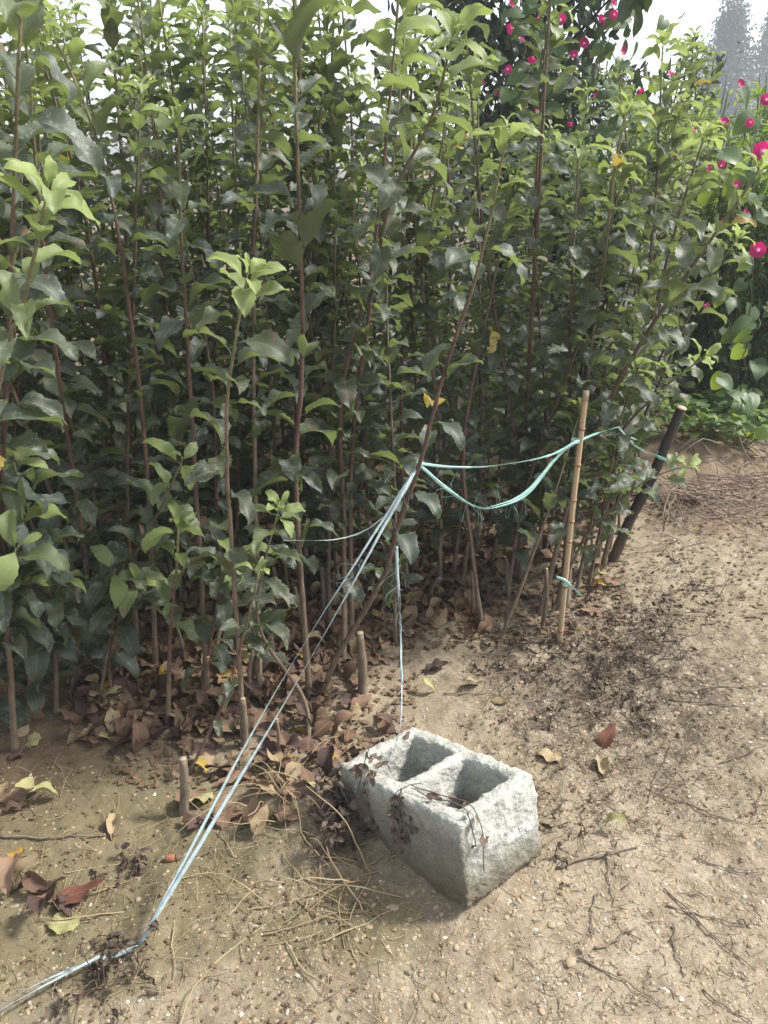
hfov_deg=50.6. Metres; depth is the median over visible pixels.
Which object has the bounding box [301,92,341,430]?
apple sapling
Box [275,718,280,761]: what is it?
cut stub
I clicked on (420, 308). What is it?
apple sapling
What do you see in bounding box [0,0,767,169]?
sky
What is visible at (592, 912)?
fallen twig
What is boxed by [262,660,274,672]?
fallen leaf
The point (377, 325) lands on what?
apple sapling
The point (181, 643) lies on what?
cut stub
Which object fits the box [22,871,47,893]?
fallen leaf
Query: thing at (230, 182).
apple sapling
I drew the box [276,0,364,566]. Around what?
apple sapling
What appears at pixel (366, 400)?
apple sapling
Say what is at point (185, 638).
fallen leaf
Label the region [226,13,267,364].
apple sapling
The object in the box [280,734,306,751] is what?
fallen leaf
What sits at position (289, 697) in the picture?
fallen leaf
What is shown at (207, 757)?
fallen leaf
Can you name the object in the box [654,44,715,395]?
apple sapling
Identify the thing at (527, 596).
fallen leaf
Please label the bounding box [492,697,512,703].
fallen leaf
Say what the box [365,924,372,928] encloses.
pebble
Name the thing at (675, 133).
apple sapling
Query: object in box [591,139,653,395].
apple sapling
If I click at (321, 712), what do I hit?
fallen leaf
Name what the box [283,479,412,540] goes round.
thin twine
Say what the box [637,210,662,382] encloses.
apple sapling
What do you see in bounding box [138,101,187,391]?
apple sapling
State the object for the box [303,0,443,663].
apple sapling
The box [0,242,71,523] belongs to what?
apple sapling
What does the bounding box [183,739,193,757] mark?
fallen leaf
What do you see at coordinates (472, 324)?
apple sapling
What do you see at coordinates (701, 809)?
fallen twig
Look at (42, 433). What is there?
apple sapling
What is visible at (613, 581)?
fallen leaf
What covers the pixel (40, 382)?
apple sapling
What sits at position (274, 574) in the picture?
cut stub
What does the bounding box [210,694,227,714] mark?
fallen leaf
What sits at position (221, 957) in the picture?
dry grass
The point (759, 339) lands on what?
shrub
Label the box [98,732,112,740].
fallen leaf
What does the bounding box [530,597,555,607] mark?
fallen leaf
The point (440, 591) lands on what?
fallen leaf
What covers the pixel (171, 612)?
apple sapling
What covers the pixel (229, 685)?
apple sapling
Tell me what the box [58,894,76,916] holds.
fallen leaf
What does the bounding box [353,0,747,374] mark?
dark tree
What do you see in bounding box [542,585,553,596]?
fallen leaf
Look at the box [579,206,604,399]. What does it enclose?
apple sapling
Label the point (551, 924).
pebble
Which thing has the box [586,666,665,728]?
withered weed
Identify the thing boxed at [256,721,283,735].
fallen leaf
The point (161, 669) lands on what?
fallen leaf
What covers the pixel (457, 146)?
apple sapling
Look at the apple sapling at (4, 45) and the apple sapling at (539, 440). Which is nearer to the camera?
the apple sapling at (539, 440)
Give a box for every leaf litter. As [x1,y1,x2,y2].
[56,466,636,748]
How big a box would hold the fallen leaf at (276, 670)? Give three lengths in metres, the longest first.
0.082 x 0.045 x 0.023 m
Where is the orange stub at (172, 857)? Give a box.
[165,854,180,861]
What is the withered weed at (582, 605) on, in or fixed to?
on the ground at (50, 726)
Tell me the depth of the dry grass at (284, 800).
2.01 m
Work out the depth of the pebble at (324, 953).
1.66 m
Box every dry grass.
[37,858,293,1023]
[136,838,402,1023]
[170,757,316,856]
[190,876,403,961]
[223,773,391,941]
[233,736,358,846]
[263,786,389,947]
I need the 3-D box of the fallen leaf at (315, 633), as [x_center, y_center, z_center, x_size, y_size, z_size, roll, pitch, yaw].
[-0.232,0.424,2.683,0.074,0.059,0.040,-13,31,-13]
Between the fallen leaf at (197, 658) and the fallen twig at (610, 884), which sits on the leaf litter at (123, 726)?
the fallen leaf at (197, 658)
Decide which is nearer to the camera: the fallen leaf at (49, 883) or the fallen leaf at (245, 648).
the fallen leaf at (49, 883)
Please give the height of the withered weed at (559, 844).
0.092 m
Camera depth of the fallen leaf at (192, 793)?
2.07 m
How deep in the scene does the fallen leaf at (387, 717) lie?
2.33 m
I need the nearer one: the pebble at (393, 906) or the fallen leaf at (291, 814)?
the pebble at (393, 906)
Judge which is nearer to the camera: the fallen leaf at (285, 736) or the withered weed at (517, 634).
the fallen leaf at (285, 736)
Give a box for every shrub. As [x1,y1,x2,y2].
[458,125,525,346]
[531,122,637,376]
[567,116,630,339]
[611,92,725,331]
[615,130,743,377]
[617,106,746,384]
[630,76,760,351]
[667,127,767,400]
[706,122,767,399]
[717,72,767,352]
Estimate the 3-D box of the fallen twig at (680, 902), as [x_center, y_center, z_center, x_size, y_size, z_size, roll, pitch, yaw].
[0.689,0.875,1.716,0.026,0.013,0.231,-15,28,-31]
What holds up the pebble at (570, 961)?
on the ground at (50, 726)
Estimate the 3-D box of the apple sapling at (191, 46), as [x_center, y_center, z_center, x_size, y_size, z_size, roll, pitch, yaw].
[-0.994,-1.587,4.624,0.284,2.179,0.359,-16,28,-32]
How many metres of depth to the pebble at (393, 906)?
1.73 m
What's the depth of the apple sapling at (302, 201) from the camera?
4.25 m
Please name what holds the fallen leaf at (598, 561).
on the ground at (50, 726)
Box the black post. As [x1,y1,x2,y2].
[608,405,686,562]
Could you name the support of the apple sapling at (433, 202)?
on the ground at (50, 726)
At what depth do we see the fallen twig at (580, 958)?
1.59 m
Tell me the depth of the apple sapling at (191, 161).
3.00 m
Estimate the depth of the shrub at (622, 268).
5.88 m
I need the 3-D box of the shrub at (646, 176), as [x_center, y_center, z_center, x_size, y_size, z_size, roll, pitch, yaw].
[1.720,-1.452,4.979,0.709,1.665,0.671,-5,24,-12]
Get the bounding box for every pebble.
[191,923,198,929]
[321,949,331,957]
[330,998,336,1007]
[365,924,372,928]
[388,903,398,910]
[431,992,438,1001]
[453,944,458,950]
[465,1002,470,1009]
[495,974,501,980]
[538,1008,545,1015]
[547,921,555,927]
[565,957,575,967]
[618,970,623,975]
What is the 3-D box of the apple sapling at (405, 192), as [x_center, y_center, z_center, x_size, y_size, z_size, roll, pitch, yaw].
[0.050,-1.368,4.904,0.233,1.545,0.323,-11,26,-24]
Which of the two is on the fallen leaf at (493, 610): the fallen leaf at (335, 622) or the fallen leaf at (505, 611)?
the fallen leaf at (505, 611)
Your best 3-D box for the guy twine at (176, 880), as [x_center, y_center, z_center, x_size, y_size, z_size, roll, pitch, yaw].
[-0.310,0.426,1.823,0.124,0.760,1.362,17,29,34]
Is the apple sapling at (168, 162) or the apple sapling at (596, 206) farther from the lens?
the apple sapling at (596, 206)
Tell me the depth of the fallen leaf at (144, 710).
2.31 m
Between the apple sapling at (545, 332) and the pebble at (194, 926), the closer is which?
the pebble at (194, 926)
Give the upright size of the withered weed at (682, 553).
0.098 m
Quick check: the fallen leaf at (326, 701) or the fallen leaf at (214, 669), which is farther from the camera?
the fallen leaf at (214, 669)
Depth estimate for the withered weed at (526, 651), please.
2.59 m
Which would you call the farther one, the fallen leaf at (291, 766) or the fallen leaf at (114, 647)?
the fallen leaf at (114, 647)
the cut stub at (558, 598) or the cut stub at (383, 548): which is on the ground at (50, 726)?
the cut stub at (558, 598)
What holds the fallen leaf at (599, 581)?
on the leaf crumbs
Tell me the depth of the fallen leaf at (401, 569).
3.14 m
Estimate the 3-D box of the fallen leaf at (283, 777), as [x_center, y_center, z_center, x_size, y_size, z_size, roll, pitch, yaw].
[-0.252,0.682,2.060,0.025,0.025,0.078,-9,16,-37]
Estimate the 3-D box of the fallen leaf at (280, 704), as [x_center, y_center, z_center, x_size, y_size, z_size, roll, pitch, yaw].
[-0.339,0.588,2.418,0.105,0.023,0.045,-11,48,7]
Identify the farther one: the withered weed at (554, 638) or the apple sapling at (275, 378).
the apple sapling at (275, 378)
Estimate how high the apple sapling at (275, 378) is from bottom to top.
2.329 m
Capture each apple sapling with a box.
[0,0,103,752]
[0,9,119,638]
[0,10,73,339]
[0,11,80,363]
[0,16,119,521]
[0,65,67,509]
[0,84,52,438]
[0,86,53,629]
[0,97,110,528]
[0,141,123,614]
[0,154,99,678]
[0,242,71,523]
[0,310,52,478]
[0,314,100,587]
[0,317,40,528]
[0,420,31,668]
[0,425,87,712]
[0,502,66,686]
[0,509,69,728]
[1,30,94,610]
[1,565,88,716]
[2,143,45,438]
[2,326,40,585]
[14,152,67,438]
[18,4,122,505]
[20,51,100,528]
[21,46,98,410]
[24,9,190,665]
[28,93,100,391]
[29,0,154,564]
[29,1,150,542]
[33,136,78,490]
[39,0,152,444]
[40,94,116,409]
[47,0,124,383]
[55,2,118,432]
[58,544,147,688]
[60,19,135,398]
[62,0,123,382]
[68,61,184,465]
[74,562,170,687]
[77,0,167,558]
[82,40,193,589]
[86,437,212,700]
[88,27,148,464]
[96,74,167,644]
[101,0,165,363]
[109,33,231,546]
[113,2,173,415]
[116,0,199,497]
[118,0,205,601]
[120,78,194,426]
[122,48,164,351]
[129,96,238,689]
[131,0,261,546]
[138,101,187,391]
[140,119,154,386]
[141,501,207,726]
[144,17,201,353]
[145,68,276,537]
[148,102,195,438]
[153,31,251,387]
[160,27,189,368]
[162,0,247,529]
[163,210,244,598]
[169,3,271,524]
[171,12,227,363]
[172,0,234,545]
[174,63,260,442]
[180,0,236,394]
[181,537,273,690]
[183,251,293,738]
[186,1,265,503]
[188,556,271,771]
[201,177,231,345]
[206,0,309,591]
[207,10,277,478]
[208,0,294,458]
[211,0,297,690]
[214,86,249,385]
[215,5,292,570]
[220,134,262,447]
[223,489,311,737]
[223,562,292,678]
[224,0,337,537]
[224,54,248,348]
[226,0,344,698]
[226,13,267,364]
[232,55,291,410]
[235,110,326,450]
[238,0,283,424]
[238,79,321,465]
[242,1,285,370]
[253,0,289,451]
[258,53,370,601]
[264,5,354,598]
[265,0,356,572]
[265,88,314,391]
[270,44,360,444]
[274,10,341,388]
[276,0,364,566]
[281,6,360,433]
[283,153,377,524]
[289,129,341,355]
[290,99,373,625]
[301,1,392,550]
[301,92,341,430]
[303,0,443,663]
[304,53,369,336]
[306,128,344,348]
[312,3,493,650]
[321,0,383,465]
[321,115,545,694]
[332,152,391,526]
[341,54,420,450]
[342,69,408,427]
[352,8,430,644]
[354,140,385,398]
[365,147,407,447]
[366,70,406,401]
[368,117,448,511]
[369,50,445,592]
[373,0,458,572]
[374,0,471,586]
[382,146,405,359]
[383,87,422,382]
[391,117,452,542]
[399,122,452,346]
[404,89,463,421]
[405,66,493,575]
[407,105,457,528]
[408,197,457,445]
[419,34,472,485]
[419,71,485,431]
[425,89,472,430]
[437,163,534,622]
[440,13,546,583]
[443,52,517,549]
[445,137,468,393]
[451,174,502,394]
[459,96,501,473]
[460,172,501,482]
[465,216,490,373]
[473,153,506,408]
[483,118,549,466]
[483,119,569,524]
[487,154,643,596]
[488,225,507,385]
[490,138,553,424]
[494,0,579,558]
[494,104,545,508]
[495,0,581,579]
[498,241,524,426]
[498,397,598,639]
[504,220,532,347]
[514,144,566,393]
[515,226,556,391]
[522,122,554,379]
[522,146,600,409]
[532,130,613,567]
[534,274,576,523]
[536,89,656,607]
[536,149,767,615]
[549,174,571,390]
[551,137,592,401]
[551,453,701,612]
[552,200,606,391]
[555,201,585,411]
[557,79,601,441]
[560,141,616,441]
[573,338,721,597]
[575,92,702,503]
[577,346,659,586]
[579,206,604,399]
[582,192,635,392]
[586,227,658,483]
[589,120,725,569]
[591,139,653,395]
[596,223,755,548]
[601,21,699,567]
[602,37,704,435]
[602,61,652,509]
[604,107,662,472]
[614,157,708,534]
[616,111,691,424]
[625,95,720,349]
[637,132,697,456]
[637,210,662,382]
[650,122,708,414]
[651,119,725,337]
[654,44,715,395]
[655,25,710,411]
[665,136,712,374]
[670,44,725,389]
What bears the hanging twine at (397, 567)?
hanging from the apple sapling at (408, 545)
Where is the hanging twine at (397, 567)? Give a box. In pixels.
[377,545,408,775]
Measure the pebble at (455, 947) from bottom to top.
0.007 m
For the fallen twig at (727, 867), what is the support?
on the ground at (50, 726)
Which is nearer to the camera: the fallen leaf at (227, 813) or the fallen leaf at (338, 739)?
the fallen leaf at (227, 813)
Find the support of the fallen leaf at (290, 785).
on the ground at (50, 726)
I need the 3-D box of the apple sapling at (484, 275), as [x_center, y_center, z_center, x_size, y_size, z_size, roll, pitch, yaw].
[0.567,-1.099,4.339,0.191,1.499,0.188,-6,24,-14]
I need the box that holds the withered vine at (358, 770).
[348,732,489,871]
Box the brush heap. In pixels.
[575,416,767,566]
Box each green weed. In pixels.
[648,398,707,434]
[649,392,742,439]
[655,391,691,413]
[667,381,767,423]
[673,389,718,414]
[673,402,767,445]
[686,387,733,414]
[687,401,767,439]
[711,415,767,449]
[740,400,767,446]
[754,405,767,424]
[757,383,767,409]
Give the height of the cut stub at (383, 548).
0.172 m
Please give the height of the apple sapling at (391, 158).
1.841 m
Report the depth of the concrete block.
1.79 m
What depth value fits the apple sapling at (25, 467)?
2.88 m
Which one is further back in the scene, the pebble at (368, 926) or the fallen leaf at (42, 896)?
the fallen leaf at (42, 896)
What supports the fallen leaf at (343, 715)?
on the ground at (50, 726)
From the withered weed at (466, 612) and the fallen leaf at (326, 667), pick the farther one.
the withered weed at (466, 612)
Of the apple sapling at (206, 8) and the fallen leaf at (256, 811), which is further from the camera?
the apple sapling at (206, 8)
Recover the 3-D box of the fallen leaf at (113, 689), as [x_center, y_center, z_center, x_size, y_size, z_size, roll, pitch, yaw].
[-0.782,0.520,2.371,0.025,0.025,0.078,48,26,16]
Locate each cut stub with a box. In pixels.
[175,626,186,663]
[179,756,188,815]
[201,656,209,690]
[214,628,221,644]
[240,697,248,748]
[247,650,253,696]
[254,655,259,677]
[267,608,274,651]
[271,566,280,605]
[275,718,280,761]
[293,586,301,626]
[320,568,326,620]
[337,629,340,648]
[356,631,367,694]
[379,539,386,567]
[428,576,440,599]
[437,547,441,583]
[461,540,469,577]
[471,572,474,611]
[490,529,499,561]
[505,559,510,597]
[541,568,548,627]
[556,565,563,610]
[590,521,592,549]
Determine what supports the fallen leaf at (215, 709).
on the ground at (50, 726)
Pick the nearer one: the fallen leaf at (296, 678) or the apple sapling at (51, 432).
the fallen leaf at (296, 678)
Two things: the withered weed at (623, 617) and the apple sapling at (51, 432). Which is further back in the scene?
the apple sapling at (51, 432)
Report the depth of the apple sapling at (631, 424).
2.73 m
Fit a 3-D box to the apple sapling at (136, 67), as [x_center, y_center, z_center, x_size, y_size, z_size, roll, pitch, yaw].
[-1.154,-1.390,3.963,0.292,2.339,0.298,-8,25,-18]
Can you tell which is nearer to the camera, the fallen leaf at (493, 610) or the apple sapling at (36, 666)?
the apple sapling at (36, 666)
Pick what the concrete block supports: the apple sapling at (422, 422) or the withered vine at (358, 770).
the withered vine at (358, 770)
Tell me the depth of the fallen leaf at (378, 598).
2.90 m
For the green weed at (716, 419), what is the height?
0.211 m
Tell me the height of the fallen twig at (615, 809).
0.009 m
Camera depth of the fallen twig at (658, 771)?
2.18 m
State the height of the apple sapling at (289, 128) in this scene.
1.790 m
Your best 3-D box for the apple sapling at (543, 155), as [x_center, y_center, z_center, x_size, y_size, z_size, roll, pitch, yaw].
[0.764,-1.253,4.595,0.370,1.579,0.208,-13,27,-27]
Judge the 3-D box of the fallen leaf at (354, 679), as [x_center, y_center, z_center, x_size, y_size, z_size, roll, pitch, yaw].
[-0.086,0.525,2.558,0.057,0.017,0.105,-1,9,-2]
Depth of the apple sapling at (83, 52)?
4.39 m
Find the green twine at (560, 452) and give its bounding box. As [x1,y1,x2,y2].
[415,426,676,523]
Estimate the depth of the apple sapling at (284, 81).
2.74 m
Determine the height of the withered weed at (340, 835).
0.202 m
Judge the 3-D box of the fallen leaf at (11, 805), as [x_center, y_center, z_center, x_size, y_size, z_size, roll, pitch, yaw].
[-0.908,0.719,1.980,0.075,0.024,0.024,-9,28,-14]
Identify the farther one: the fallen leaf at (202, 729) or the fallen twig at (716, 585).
the fallen twig at (716, 585)
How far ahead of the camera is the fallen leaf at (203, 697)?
2.36 m
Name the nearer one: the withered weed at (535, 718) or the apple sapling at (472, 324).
the withered weed at (535, 718)
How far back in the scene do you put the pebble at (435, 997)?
1.56 m
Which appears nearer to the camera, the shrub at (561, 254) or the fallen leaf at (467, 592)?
the fallen leaf at (467, 592)
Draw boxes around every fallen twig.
[0,828,117,838]
[294,980,349,1020]
[410,964,431,1022]
[444,689,495,694]
[534,785,576,802]
[556,845,640,868]
[578,957,669,1006]
[590,892,599,934]
[593,801,645,824]
[594,926,640,948]
[606,857,615,913]
[616,622,667,637]
[647,747,670,803]
[647,788,754,824]
[663,888,755,970]
[666,904,767,925]
[668,699,746,710]
[671,924,685,975]
[680,684,767,691]
[693,583,739,590]
[693,858,766,874]
[702,988,752,1023]
[719,742,767,762]
[752,783,763,818]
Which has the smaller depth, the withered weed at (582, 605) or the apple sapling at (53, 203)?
the apple sapling at (53, 203)
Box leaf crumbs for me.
[0,459,767,1023]
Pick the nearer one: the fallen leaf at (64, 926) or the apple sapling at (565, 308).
the fallen leaf at (64, 926)
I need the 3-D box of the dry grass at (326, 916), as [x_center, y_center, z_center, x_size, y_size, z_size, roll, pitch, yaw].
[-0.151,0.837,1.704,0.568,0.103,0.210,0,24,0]
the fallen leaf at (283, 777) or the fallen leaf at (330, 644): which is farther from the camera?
the fallen leaf at (330, 644)
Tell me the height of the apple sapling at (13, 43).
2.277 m
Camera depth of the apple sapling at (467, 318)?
4.60 m
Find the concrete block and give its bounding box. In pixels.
[340,727,541,907]
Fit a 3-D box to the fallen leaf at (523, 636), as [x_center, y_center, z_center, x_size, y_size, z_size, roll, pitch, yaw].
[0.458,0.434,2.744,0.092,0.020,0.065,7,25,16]
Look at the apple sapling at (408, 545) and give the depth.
2.04 m
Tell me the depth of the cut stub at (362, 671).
2.46 m
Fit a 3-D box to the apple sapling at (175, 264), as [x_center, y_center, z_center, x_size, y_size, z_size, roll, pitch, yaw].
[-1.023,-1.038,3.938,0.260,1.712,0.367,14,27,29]
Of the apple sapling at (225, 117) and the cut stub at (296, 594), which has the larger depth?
the apple sapling at (225, 117)
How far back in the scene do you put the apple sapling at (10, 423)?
2.38 m
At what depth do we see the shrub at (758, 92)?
5.05 m
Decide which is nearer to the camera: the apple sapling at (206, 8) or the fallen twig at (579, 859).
the fallen twig at (579, 859)
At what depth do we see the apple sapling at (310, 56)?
5.13 m
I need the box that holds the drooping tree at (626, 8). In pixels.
[618,0,652,38]
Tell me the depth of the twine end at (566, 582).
2.63 m
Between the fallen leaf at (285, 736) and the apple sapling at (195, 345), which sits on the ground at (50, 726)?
the apple sapling at (195, 345)
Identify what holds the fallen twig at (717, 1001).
on the ground at (50, 726)
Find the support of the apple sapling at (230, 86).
on the ground at (50, 726)
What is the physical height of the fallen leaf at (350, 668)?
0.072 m
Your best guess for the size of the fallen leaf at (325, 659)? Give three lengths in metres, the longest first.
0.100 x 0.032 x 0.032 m
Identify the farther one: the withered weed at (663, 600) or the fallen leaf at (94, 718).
the withered weed at (663, 600)
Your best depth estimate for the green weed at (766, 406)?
4.73 m
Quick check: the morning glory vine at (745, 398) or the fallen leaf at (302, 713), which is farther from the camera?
the morning glory vine at (745, 398)
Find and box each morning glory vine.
[482,0,681,368]
[654,78,767,422]
[710,287,760,437]
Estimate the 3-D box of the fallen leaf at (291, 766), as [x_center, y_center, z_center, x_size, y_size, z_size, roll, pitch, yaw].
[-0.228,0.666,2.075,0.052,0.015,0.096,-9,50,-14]
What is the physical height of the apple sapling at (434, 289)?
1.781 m
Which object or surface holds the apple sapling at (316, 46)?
on the ground at (50, 726)
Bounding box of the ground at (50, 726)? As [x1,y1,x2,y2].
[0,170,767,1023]
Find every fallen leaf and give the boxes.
[0,781,8,795]
[0,783,31,804]
[0,850,18,895]
[1,800,28,812]
[5,846,22,855]
[9,748,26,760]
[10,776,39,792]
[10,875,29,893]
[12,848,50,888]
[17,724,28,736]
[20,876,66,889]
[21,860,39,876]
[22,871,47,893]
[24,705,44,718]
[25,731,41,748]
[27,888,53,921]
[30,781,57,795]
[32,887,54,902]
[45,879,104,905]
[45,912,86,934]
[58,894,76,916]
[64,728,90,746]
[71,686,93,704]
[85,713,99,724]
[87,735,104,743]
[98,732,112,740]
[102,643,119,661]
[103,707,122,733]
[104,685,121,695]
[106,811,118,839]
[110,732,121,741]
[110,733,131,757]
[132,715,148,751]
[134,703,150,716]
[138,738,153,743]
[141,691,178,702]
[141,706,163,719]
[150,746,163,768]
[156,665,166,676]
[168,769,191,777]
[170,788,203,805]
[171,642,189,661]
[175,636,187,642]
[176,715,193,735]
[176,812,202,824]
[181,812,213,836]
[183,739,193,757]
[188,686,201,702]
[189,752,217,765]
[189,789,215,802]
[190,740,217,755]
[190,759,208,771]
[193,654,202,672]
[194,687,210,708]
[195,720,204,734]
[198,729,214,736]
[200,687,222,694]
[205,707,217,712]
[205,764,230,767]
[210,645,227,661]
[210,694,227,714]
[211,657,235,676]
[211,731,224,740]
[213,792,231,833]
[215,759,236,770]
[215,768,255,787]
[218,669,235,676]
[220,678,243,692]
[222,810,242,817]
[230,807,245,825]
[233,644,247,651]
[233,672,246,679]
[233,686,247,703]
[241,650,249,663]
[242,789,259,823]
[250,757,266,768]
[250,804,268,839]
[252,806,260,826]
[253,775,277,786]
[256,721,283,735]
[256,781,276,795]
[259,741,289,755]
[260,729,276,741]
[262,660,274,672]
[266,748,283,767]
[270,702,285,710]
[272,806,303,821]
[273,664,288,673]
[273,730,289,750]
[274,707,283,723]
[275,698,292,723]
[277,695,308,704]
[278,774,289,783]
[279,722,290,728]
[279,780,306,797]
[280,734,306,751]
[281,756,291,766]
[282,669,300,688]
[283,656,299,674]
[285,755,303,781]
[286,674,303,695]
[293,643,302,655]
[293,698,310,720]
[293,710,312,723]
[295,726,306,732]
[299,732,315,753]
[301,763,314,786]
[303,778,323,789]
[308,630,325,643]
[308,700,324,711]
[309,641,319,651]
[310,715,334,737]
[311,684,337,694]
[311,695,334,711]
[311,695,335,702]
[311,743,347,756]
[312,702,327,724]
[317,741,334,775]
[320,657,343,670]
[321,745,344,756]
[323,616,340,628]
[323,653,334,665]
[324,647,334,659]
[325,636,333,649]
[332,709,359,735]
[334,731,343,743]
[335,692,357,706]
[337,665,354,675]
[339,728,356,744]
[343,660,357,680]
[343,743,359,753]
[348,672,357,686]
[349,702,361,720]
[350,694,371,709]
[369,551,378,560]
[371,594,382,607]
[376,713,392,727]
[377,719,394,735]
[386,726,401,738]
[399,564,403,573]
[414,586,425,591]
[419,678,435,691]
[422,594,428,607]
[423,658,452,671]
[436,588,448,596]
[454,612,467,621]
[457,598,470,608]
[462,588,476,606]
[463,629,471,640]
[465,580,479,589]
[466,676,481,682]
[474,519,485,533]
[474,548,484,558]
[477,571,484,584]
[477,621,488,634]
[483,547,495,557]
[483,599,505,605]
[484,614,497,633]
[488,528,495,536]
[490,607,505,614]
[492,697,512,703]
[496,609,515,614]
[507,634,526,645]
[511,591,537,598]
[513,606,528,616]
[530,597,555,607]
[536,748,562,761]
[538,549,551,557]
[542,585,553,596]
[554,569,561,577]
[581,607,604,616]
[583,595,591,602]
[586,583,605,594]
[591,558,602,570]
[593,567,607,576]
[593,579,607,586]
[595,752,608,777]
[598,723,616,750]
[602,575,621,585]
[604,812,628,826]
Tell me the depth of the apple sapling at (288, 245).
1.98 m
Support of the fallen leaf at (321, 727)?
on the ground at (50, 726)
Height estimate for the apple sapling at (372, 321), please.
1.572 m
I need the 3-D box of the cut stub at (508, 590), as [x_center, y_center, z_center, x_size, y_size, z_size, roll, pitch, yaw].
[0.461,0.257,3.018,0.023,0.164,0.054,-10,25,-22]
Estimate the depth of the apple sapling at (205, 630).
2.24 m
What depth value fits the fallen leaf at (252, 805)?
1.95 m
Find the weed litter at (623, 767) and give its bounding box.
[457,542,767,1022]
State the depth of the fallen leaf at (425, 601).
2.94 m
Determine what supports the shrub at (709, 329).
on the ground at (50, 726)
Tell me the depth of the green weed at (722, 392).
4.50 m
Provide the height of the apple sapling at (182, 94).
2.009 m
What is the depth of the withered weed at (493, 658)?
2.65 m
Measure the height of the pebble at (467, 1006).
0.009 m
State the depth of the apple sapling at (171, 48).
3.93 m
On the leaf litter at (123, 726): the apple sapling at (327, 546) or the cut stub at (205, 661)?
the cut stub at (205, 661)
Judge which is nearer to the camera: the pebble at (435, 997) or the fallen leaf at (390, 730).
the pebble at (435, 997)
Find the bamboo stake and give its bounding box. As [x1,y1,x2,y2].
[556,390,588,643]
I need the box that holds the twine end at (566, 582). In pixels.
[556,576,583,596]
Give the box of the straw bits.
[0,741,524,1023]
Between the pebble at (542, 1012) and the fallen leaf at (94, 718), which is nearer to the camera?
the pebble at (542, 1012)
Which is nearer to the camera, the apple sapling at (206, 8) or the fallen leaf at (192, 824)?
the fallen leaf at (192, 824)
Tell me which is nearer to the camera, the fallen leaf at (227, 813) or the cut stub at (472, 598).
the fallen leaf at (227, 813)
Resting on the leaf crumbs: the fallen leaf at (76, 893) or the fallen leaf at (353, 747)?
the fallen leaf at (353, 747)
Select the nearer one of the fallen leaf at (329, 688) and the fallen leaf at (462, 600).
the fallen leaf at (329, 688)
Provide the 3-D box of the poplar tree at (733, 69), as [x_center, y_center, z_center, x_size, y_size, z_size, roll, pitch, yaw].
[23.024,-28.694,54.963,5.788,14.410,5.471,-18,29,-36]
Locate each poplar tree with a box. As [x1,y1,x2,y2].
[682,0,767,158]
[741,4,767,159]
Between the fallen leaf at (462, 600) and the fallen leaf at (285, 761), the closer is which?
the fallen leaf at (285, 761)
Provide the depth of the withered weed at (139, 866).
1.87 m
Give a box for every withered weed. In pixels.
[42,972,118,1023]
[63,919,158,1023]
[83,841,152,887]
[94,933,154,990]
[299,748,373,866]
[322,727,375,829]
[438,596,484,633]
[463,607,549,671]
[468,641,582,694]
[482,606,601,662]
[485,668,556,741]
[492,625,608,689]
[514,667,658,729]
[524,653,642,717]
[531,617,619,676]
[535,792,619,889]
[548,806,637,889]
[561,617,689,702]
[564,581,639,644]
[579,675,679,738]
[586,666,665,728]
[589,600,701,661]
[596,577,665,650]
[601,559,695,597]
[604,613,697,685]
[607,588,724,632]
[647,570,734,607]
[658,546,711,577]
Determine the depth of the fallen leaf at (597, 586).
2.97 m
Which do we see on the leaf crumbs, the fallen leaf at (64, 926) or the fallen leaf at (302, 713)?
the fallen leaf at (302, 713)
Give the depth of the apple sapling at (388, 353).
2.44 m
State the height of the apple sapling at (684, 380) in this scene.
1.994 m
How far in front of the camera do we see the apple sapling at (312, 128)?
3.66 m
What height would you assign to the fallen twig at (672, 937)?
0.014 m
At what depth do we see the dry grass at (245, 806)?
1.94 m
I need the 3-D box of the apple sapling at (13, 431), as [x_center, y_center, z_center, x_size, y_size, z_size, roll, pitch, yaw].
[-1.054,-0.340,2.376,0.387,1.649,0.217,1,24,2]
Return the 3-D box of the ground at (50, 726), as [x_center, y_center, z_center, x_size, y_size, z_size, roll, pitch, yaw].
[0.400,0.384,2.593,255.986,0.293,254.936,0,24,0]
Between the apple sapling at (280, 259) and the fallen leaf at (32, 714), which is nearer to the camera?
the fallen leaf at (32, 714)
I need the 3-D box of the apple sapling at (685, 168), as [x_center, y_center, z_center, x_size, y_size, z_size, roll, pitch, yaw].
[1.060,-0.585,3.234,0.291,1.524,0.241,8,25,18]
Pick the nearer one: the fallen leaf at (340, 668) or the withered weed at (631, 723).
the withered weed at (631, 723)
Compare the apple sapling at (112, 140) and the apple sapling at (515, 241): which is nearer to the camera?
the apple sapling at (515, 241)
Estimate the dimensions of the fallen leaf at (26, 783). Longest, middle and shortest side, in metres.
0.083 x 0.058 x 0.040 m
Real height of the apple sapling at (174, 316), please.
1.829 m
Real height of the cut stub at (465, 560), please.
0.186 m
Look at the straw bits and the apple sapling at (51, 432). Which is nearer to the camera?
the straw bits
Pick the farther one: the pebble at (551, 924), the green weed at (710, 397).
the green weed at (710, 397)
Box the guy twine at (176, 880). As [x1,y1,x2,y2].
[0,462,431,1010]
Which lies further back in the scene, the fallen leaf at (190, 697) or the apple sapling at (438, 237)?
the apple sapling at (438, 237)
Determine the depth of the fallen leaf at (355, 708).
2.38 m
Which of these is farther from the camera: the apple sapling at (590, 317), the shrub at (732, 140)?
the shrub at (732, 140)
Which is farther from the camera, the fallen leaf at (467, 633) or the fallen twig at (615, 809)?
the fallen leaf at (467, 633)
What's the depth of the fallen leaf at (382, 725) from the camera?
2.35 m
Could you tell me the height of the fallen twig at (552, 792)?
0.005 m
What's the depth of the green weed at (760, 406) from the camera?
4.94 m

